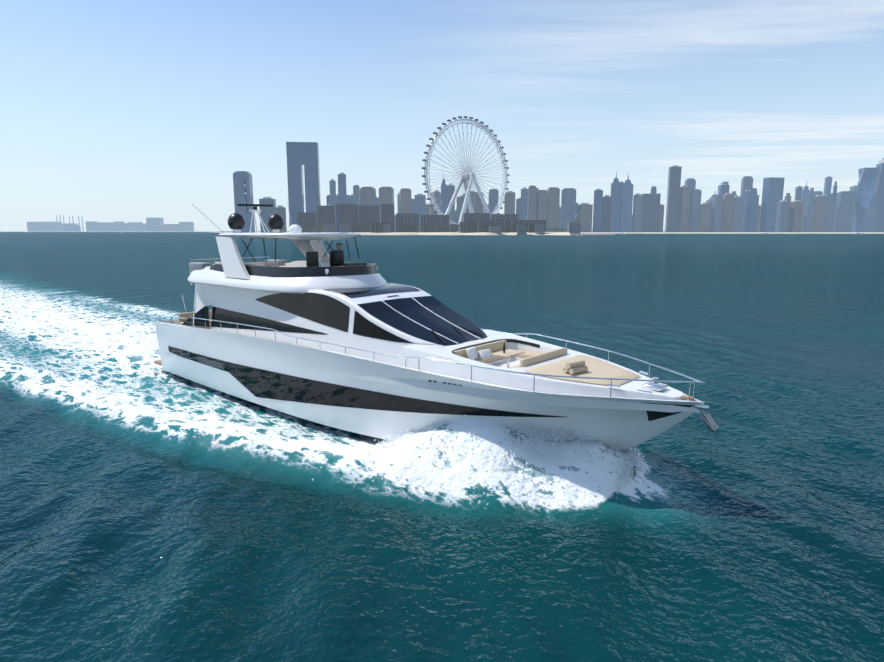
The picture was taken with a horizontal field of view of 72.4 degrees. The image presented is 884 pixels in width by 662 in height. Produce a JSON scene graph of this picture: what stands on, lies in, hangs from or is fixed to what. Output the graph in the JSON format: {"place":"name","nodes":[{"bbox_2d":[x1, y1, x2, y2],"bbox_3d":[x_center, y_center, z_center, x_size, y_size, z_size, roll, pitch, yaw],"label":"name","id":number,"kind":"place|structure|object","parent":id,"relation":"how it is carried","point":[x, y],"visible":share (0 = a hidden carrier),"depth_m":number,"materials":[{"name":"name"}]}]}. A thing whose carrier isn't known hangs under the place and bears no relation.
{"place":"outdoors","nodes":[
{"label":"outdoors","id":0,"kind":"place"},
{"bbox_2d":[168,346,699,420],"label":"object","id":1,"kind":"object","parent":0,"point":[259,383],"visible":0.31,"depth_m":20.60,"materials":[{"name":"black glass"}]},
{"bbox_2d":[0,231,883,661],"bbox_3d":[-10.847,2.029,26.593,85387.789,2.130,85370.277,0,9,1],"label":"water","id":2,"kind":"structure","parent":0,"point":[150,511],"depth_m":16.49,"materials":[{"name":"teal liquid"}]},
{"bbox_2d":[154,319,703,452],"bbox_3d":[-3.346,2.109,23.882,26.300,4.114,6.018,8,12,41],"label":"hull","id":3,"kind":"object","parent":2,"relation":"in","point":[622,424],"visible":0.52,"depth_m":18.83,"materials":[{"name":"white plastic"}]},
{"bbox_2d":[178,295,211,328],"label":"aft deck","id":4,"kind":"structure","parent":3,"relation":"on","point":[187,315],"depth_m":29.84,"materials":[{"name":"white"}]},
{"bbox_2d":[211,283,479,365],"bbox_3d":[-3.795,-0.497,23.856,13.100,2.709,4.685,8,12,41],"label":"deckhouse","id":5,"kind":"object","parent":3,"relation":"on","point":[244,301],"visible":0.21,"depth_m":21.57,"materials":[{"name":"white plastic"}]},
{"bbox_2d":[187,243,387,293],"bbox_3d":[-6.375,-2.784,25.799,10.000,1.930,5.126,8,12,41],"label":"flybridge","id":6,"kind":"object","parent":5,"relation":"on","point":[336,271],"visible":0.96,"depth_m":23.23,"materials":[{"name":"white plastic"}]},
{"bbox_2d":[192,180,360,278],"bbox_3d":[-6.639,-4.461,25.760,7.305,4.151,4.790,8,12,41],"label":"hardtop","id":7,"kind":"object","parent":6,"relation":"on","point":[233,265],"visible":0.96,"depth_m":24.80,"materials":[{"name":"white plastic"}]},
{"bbox_2d":[182,283,488,345],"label":"windows","id":8,"kind":"structure","parent":5,"relation":"attached to","point":[432,319],"depth_m":21.48,"materials":[{"name":"black glass"}]},
{"bbox_2d":[159,283,704,400],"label":"rails","id":9,"kind":"object","parent":3,"relation":"on","point":[611,379],"visible":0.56,"depth_m":17.32,"materials":[{"name":"white metal"}]},
{"bbox_2d":[402,330,693,412],"bbox_3d":[3.220,1.102,17.812,8.195,1.272,4.465,8,12,41],"label":"foredeck","id":10,"kind":"object","parent":3,"relation":"on","point":[503,351],"visible":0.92,"depth_m":17.18,"materials":[{"name":"white plastic"}]},
{"bbox_2d":[694,405,718,431],"bbox_3d":[6.521,2.167,15.019,0.642,0.630,0.445,8,12,41],"label":"anchor","id":11,"kind":"object","parent":3,"relation":"attached to","point":[708,421],"visible":0.94,"depth_m":14.96,"materials":[{"name":"white metal"}]},
{"bbox_2d":[312,415,650,498],"bbox_3d":[2.476,2.917,18.519,7.242,2.159,10.791,8,12,41],"label":"spray","id":12,"kind":"object","parent":2,"relation":"on","point":[627,469],"visible":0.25,"depth_m":16.56,"materials":[{"name":"white liquid"}]},
{"bbox_2d":[0,142,883,234],"bbox_3d":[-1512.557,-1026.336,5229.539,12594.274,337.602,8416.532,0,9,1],"label":"city","id":13,"kind":"object","parent":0,"point":[858,207],"visible":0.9,"depth_m":2316.87,"materials":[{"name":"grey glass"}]},
{"bbox_2d":[422,116,508,231],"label":"wheel","id":14,"kind":"object","parent":13,"relation":"on","point":[469,175],"visible":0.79,"depth_m":1339.96,"materials":[{"name":"white metal"}]},
{"bbox_2d":[302,227,883,232],"bbox_3d":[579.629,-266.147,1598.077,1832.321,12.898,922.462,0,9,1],"label":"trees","id":15,"kind":"object","parent":13,"relation":"on","point":[421,228],"visible":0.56,"depth_m":1195.57,"materials":[{"name":"green plant"}]},
{"bbox_2d":[0,0,883,230],"label":"sky","id":16,"kind":"structure","parent":0,"point":[126,111],"materials":[{"name":"blue"}]}
]}

